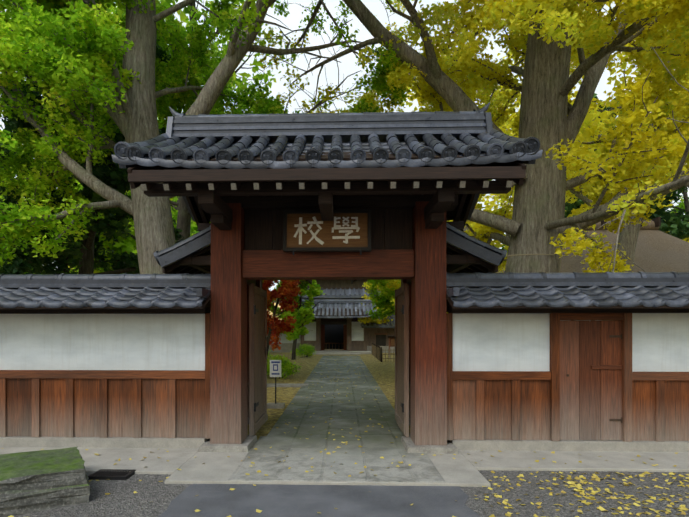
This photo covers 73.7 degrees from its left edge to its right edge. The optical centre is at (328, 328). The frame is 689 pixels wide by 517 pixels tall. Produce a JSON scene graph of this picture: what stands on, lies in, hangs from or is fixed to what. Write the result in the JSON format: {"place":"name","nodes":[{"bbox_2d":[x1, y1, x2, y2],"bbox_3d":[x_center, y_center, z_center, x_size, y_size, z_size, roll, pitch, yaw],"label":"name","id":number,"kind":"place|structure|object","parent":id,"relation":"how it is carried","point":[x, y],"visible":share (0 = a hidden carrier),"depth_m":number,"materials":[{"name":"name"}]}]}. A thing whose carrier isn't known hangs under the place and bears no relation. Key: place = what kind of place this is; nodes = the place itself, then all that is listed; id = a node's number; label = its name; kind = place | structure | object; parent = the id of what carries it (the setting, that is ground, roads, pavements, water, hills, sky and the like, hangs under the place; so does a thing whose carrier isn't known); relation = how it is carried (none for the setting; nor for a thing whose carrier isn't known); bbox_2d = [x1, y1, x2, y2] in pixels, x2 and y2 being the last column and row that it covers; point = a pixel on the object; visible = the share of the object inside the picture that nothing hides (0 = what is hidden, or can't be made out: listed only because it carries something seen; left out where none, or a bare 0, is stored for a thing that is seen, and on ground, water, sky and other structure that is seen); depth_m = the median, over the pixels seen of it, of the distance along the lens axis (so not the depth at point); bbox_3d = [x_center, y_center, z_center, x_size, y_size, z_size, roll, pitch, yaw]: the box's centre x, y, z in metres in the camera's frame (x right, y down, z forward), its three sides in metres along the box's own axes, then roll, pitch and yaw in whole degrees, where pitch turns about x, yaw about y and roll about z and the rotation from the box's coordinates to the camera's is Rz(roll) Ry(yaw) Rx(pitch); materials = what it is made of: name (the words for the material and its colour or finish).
{"place":"outdoors","nodes":[
{"label":"outdoors","id":0,"kind":"place"},
{"bbox_2d":[228,356,445,482],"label":"stone path","id":1,"kind":"structure","parent":0,"point":[373,442],"depth_m":6.35,"materials":[{"name":"grey stone"}]},
{"bbox_2d":[0,0,688,290],"bbox_3d":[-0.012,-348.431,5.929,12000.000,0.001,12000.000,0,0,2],"label":"sky","id":2,"kind":"structure","parent":0,"point":[347,66],"depth_m":587.50,"materials":[{"name":"white"}]},
{"bbox_2d":[7,352,688,516],"bbox_3d":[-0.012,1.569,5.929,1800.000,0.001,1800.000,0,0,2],"label":"ground","id":3,"kind":"structure","parent":0,"point":[153,497],"depth_m":4.43,"materials":[{"name":"grey gravel"}]},
{"bbox_2d":[0,110,29,268],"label":"tree","id":4,"kind":"object","parent":3,"relation":"on","point":[6,133],"visible":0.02,"depth_m":35.61,"materials":[{"name":"green plant"}]},
{"bbox_2d":[0,119,46,273],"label":"evergreen","id":5,"kind":"object","parent":3,"relation":"on","point":[17,265],"visible":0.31,"depth_m":11.19,"materials":[{"name":"green plant"}]},
{"bbox_2d":[0,447,90,516],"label":"moss stone","id":6,"kind":"object","parent":3,"relation":"on","point":[33,481],"visible":1,"depth_m":4.07,"materials":[{"name":"grey stone"}]},
{"bbox_2d":[0,39,195,273],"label":"evergreen","id":7,"kind":"object","parent":3,"relation":"on","point":[83,253],"visible":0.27,"depth_m":12.60,"materials":[{"name":"green plant"}]},
{"bbox_2d":[1,176,210,273],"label":"tree","id":8,"kind":"object","parent":3,"relation":"on","point":[121,245],"depth_m":28.76,"materials":[{"name":"green plant"}]},
{"bbox_2d":[88,469,135,479],"bbox_3d":[-2.303,1.551,4.894,0.400,0.036,0.240,0,0,2],"label":"drain grate","id":9,"kind":"object","parent":3,"relation":"on","point":[111,474],"visible":0.96,"depth_m":4.85,"materials":[{"name":"metal"}]},
{"bbox_2d":[76,118,192,273],"bbox_3d":[-14.669,-8.848,41.189,20.107,20.986,13.963,0,0,41],"label":"tree","id":10,"kind":"object","parent":3,"relation":"on","point":[175,213],"depth_m":38.25,"materials":[{"name":"green plant"}]},
{"bbox_2d":[0,0,287,242],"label":"tree","id":11,"kind":"object","parent":3,"relation":"on","point":[184,215],"visible":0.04,"depth_m":18.87,"materials":[{"name":"green plant"}]},
{"bbox_2d":[0,0,408,273],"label":"tree","id":12,"kind":"object","parent":3,"relation":"on","point":[76,50],"visible":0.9,"depth_m":9.10,"materials":[{"name":"green plant"}]},
{"bbox_2d":[267,360,284,408],"bbox_3d":[-1.060,1.094,9.160,0.340,0.950,0.240,0,0,2],"label":"sign post","id":13,"kind":"object","parent":3,"relation":"on","point":[275,368],"visible":1,"depth_m":9.14,"materials":[{"name":"metal"}]},
{"bbox_2d":[267,354,301,378],"bbox_3d":[-1.642,1.206,14.556,1.316,0.783,1.455,0,0,26],"label":"bush","id":14,"kind":"object","parent":3,"relation":"on","point":[286,364],"visible":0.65,"depth_m":14.47,"materials":[{"name":"green plant"}]},
{"bbox_2d":[268,330,300,351],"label":"walls","id":15,"kind":"structure","parent":3,"relation":"on","point":[286,345],"depth_m":30.63,"materials":[{"name":"paint"}]},
{"bbox_2d":[262,280,315,356],"bbox_3d":[-2.227,-0.610,15.637,2.969,4.479,3.452,0,0,-31],"label":"red maple","id":16,"kind":"object","parent":3,"relation":"on","point":[289,290],"visible":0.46,"depth_m":15.20,"materials":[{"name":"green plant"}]},
{"bbox_2d":[268,280,325,359],"bbox_3d":[-1.522,-0.929,23.395,3.628,5.105,3.129,0,0,-44],"label":"court tree","id":17,"kind":"object","parent":3,"relation":"on","point":[303,315],"visible":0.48,"depth_m":23.30,"materials":[{"name":"green plant"}]},
{"bbox_2d":[290,344,315,356],"bbox_3d":[-1.388,1.219,25.400,1.443,0.821,1.406,0,0,-25],"label":"bush","id":18,"kind":"object","parent":3,"relation":"on","point":[309,350],"visible":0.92,"depth_m":25.25,"materials":[{"name":"green plant"}]},
{"bbox_2d":[158,484,479,516],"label":"asphalt lane","id":19,"kind":"structure","parent":3,"relation":"on","point":[244,500],"depth_m":4.17,"materials":[{"name":"grey asphalt"}]},
{"bbox_2d":[271,280,375,303],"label":"building roof","id":20,"kind":"structure","parent":3,"relation":"on","point":[341,289],"depth_m":36.44,"materials":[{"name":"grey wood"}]},
{"bbox_2d":[127,160,526,453],"bbox_3d":[-0.001,-0.401,6.309,4.536,3.950,3.199,0,0,2],"label":"gate frame","id":21,"kind":"object","parent":3,"relation":"on","point":[410,246],"visible":0.73,"depth_m":5.84,"materials":[{"name":"brown wood"}]},
{"bbox_2d":[283,209,370,254],"bbox_3d":[-0.021,-1.213,5.784,1.100,0.590,0.150,0,0,2],"label":"name board","id":22,"kind":"object","parent":21,"relation":"attached to","point":[347,230],"visible":1,"depth_m":5.78,"materials":[{"name":"brown wood"}]},
{"bbox_2d":[112,102,542,267],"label":"gate roof","id":23,"kind":"structure","parent":21,"relation":"on","point":[344,140],"depth_m":5.74,"materials":[{"name":"grey tile"}]},
{"bbox_2d":[249,283,408,436],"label":"gate doors","id":24,"kind":"structure","parent":21,"relation":"attached to","point":[257,357],"depth_m":6.59,"materials":[{"name":"brown wood"}]},
{"bbox_2d":[298,318,370,354],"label":"building","id":25,"kind":"structure","parent":3,"relation":"on","point":[336,336],"depth_m":29.90,"materials":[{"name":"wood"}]},
{"bbox_2d":[302,299,376,317],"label":"gate roof","id":26,"kind":"structure","parent":25,"relation":"on","point":[349,308],"depth_m":29.48,"materials":[{"name":"grey tile"}]},
{"bbox_2d":[0,447,688,486],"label":"apron","id":27,"kind":"object","parent":3,"relation":"on","point":[462,468],"visible":0.58,"depth_m":5.25,"materials":[{"name":"concrete"}]},
{"bbox_2d":[0,307,688,451],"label":"boundary wall","id":28,"kind":"structure","parent":3,"relation":"on","point":[533,380],"depth_m":5.88,"materials":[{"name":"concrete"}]},
{"bbox_2d":[0,272,688,311],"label":"wall coping","id":29,"kind":"object","parent":28,"relation":"on","point":[592,290],"depth_m":5.78,"materials":[{"name":"grey tile"}]},
{"bbox_2d":[8,356,688,516],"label":"fallen leaves","id":30,"kind":"object","parent":3,"relation":"on","point":[683,508],"visible":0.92,"depth_m":4.56,"materials":[{"name":"yellow plant"}]},
{"bbox_2d":[358,282,394,328],"bbox_3d":[4.285,-2.771,30.581,5.491,8.802,5.906,0,0,34],"label":"tree","id":31,"kind":"object","parent":3,"relation":"on","point":[364,320],"visible":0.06,"depth_m":29.68,"materials":[{"name":"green plant"}]},
{"bbox_2d":[361,314,394,352],"bbox_3d":[3.651,0.230,30.834,3.196,2.678,3.112,0,0,2],"label":"annex","id":32,"kind":"object","parent":3,"relation":"on","point":[377,334],"visible":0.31,"depth_m":29.99,"materials":[{"name":"brown wood"}]},
{"bbox_2d":[366,279,400,319],"bbox_3d":[3.309,-1.619,19.245,4.744,6.493,3.858,0,0,2],"label":"court tree","id":33,"kind":"object","parent":3,"relation":"on","point":[384,298],"visible":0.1,"depth_m":18.87,"materials":[{"name":"green plant"}]},
{"bbox_2d":[372,343,394,361],"bbox_3d":[2.869,1.219,24.486,2.910,0.700,7.299,0,0,-24],"label":"bamboo fence","id":34,"kind":"object","parent":3,"relation":"on","point":[377,352],"visible":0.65,"depth_m":22.57,"materials":[{"name":"brown wood"}]},
{"bbox_2d":[387,336,394,357],"bbox_3d":[3.629,0.965,24.833,0.900,1.208,0.369,0,0,2],"label":"notice board","id":35,"kind":"object","parent":3,"relation":"on","point":[391,341],"visible":0.42,"depth_m":24.81,"materials":[{"name":"brown wood"}]},
{"bbox_2d":[400,74,520,261],"bbox_3d":[10.905,-9.760,35.847,12.963,22.795,13.297,0,0,2],"label":"ginkgo","id":36,"kind":"object","parent":3,"relation":"on","point":[475,226],"visible":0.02,"depth_m":32.52,"materials":[{"name":"yellow plant"}]},
{"bbox_2d":[253,0,688,312],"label":"ginkgo","id":37,"kind":"object","parent":3,"relation":"on","point":[552,42],"visible":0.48,"depth_m":9.13,"materials":[{"name":"yellow plant"}]},
{"bbox_2d":[504,254,553,260],"bbox_3d":[4.072,-1.136,9.514,1.228,0.774,1.228,0,0,2],"label":"rope","id":38,"kind":"object","parent":37,"relation":"on","point":[526,254],"visible":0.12,"depth_m":9.03,"materials":[{"name":"fabric"}]},
{"bbox_2d":[493,4,687,320],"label":"tree","id":39,"kind":"object","parent":3,"relation":"on","point":[592,127],"visible":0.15,"depth_m":17.93,"materials":[{"name":"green plant"}]},
{"bbox_2d":[510,174,688,241],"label":"tree","id":40,"kind":"object","parent":3,"relation":"on","point":[685,239],"depth_m":37.67,"materials":[{"name":"green plant"}]},
{"bbox_2d":[565,93,688,239],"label":"tree","id":41,"kind":"object","parent":3,"relation":"on","point":[673,223],"visible":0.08,"depth_m":32.11,"materials":[{"name":"green plant"}]},
{"bbox_2d":[654,170,688,238],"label":"tree","id":42,"kind":"object","parent":3,"relation":"on","point":[681,211],"visible":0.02,"depth_m":39.04,"materials":[{"name":"green plant"}]},
{"bbox_2d":[670,191,688,213],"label":"tree","id":43,"kind":"object","parent":3,"relation":"on","point":[681,205],"depth_m":51.10,"materials":[{"name":"green plant"}]},
{"bbox_2d":[497,217,688,320],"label":"building roof","id":44,"kind":"structure","parent":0,"point":[657,250],"depth_m":24.23,"materials":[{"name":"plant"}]}
]}

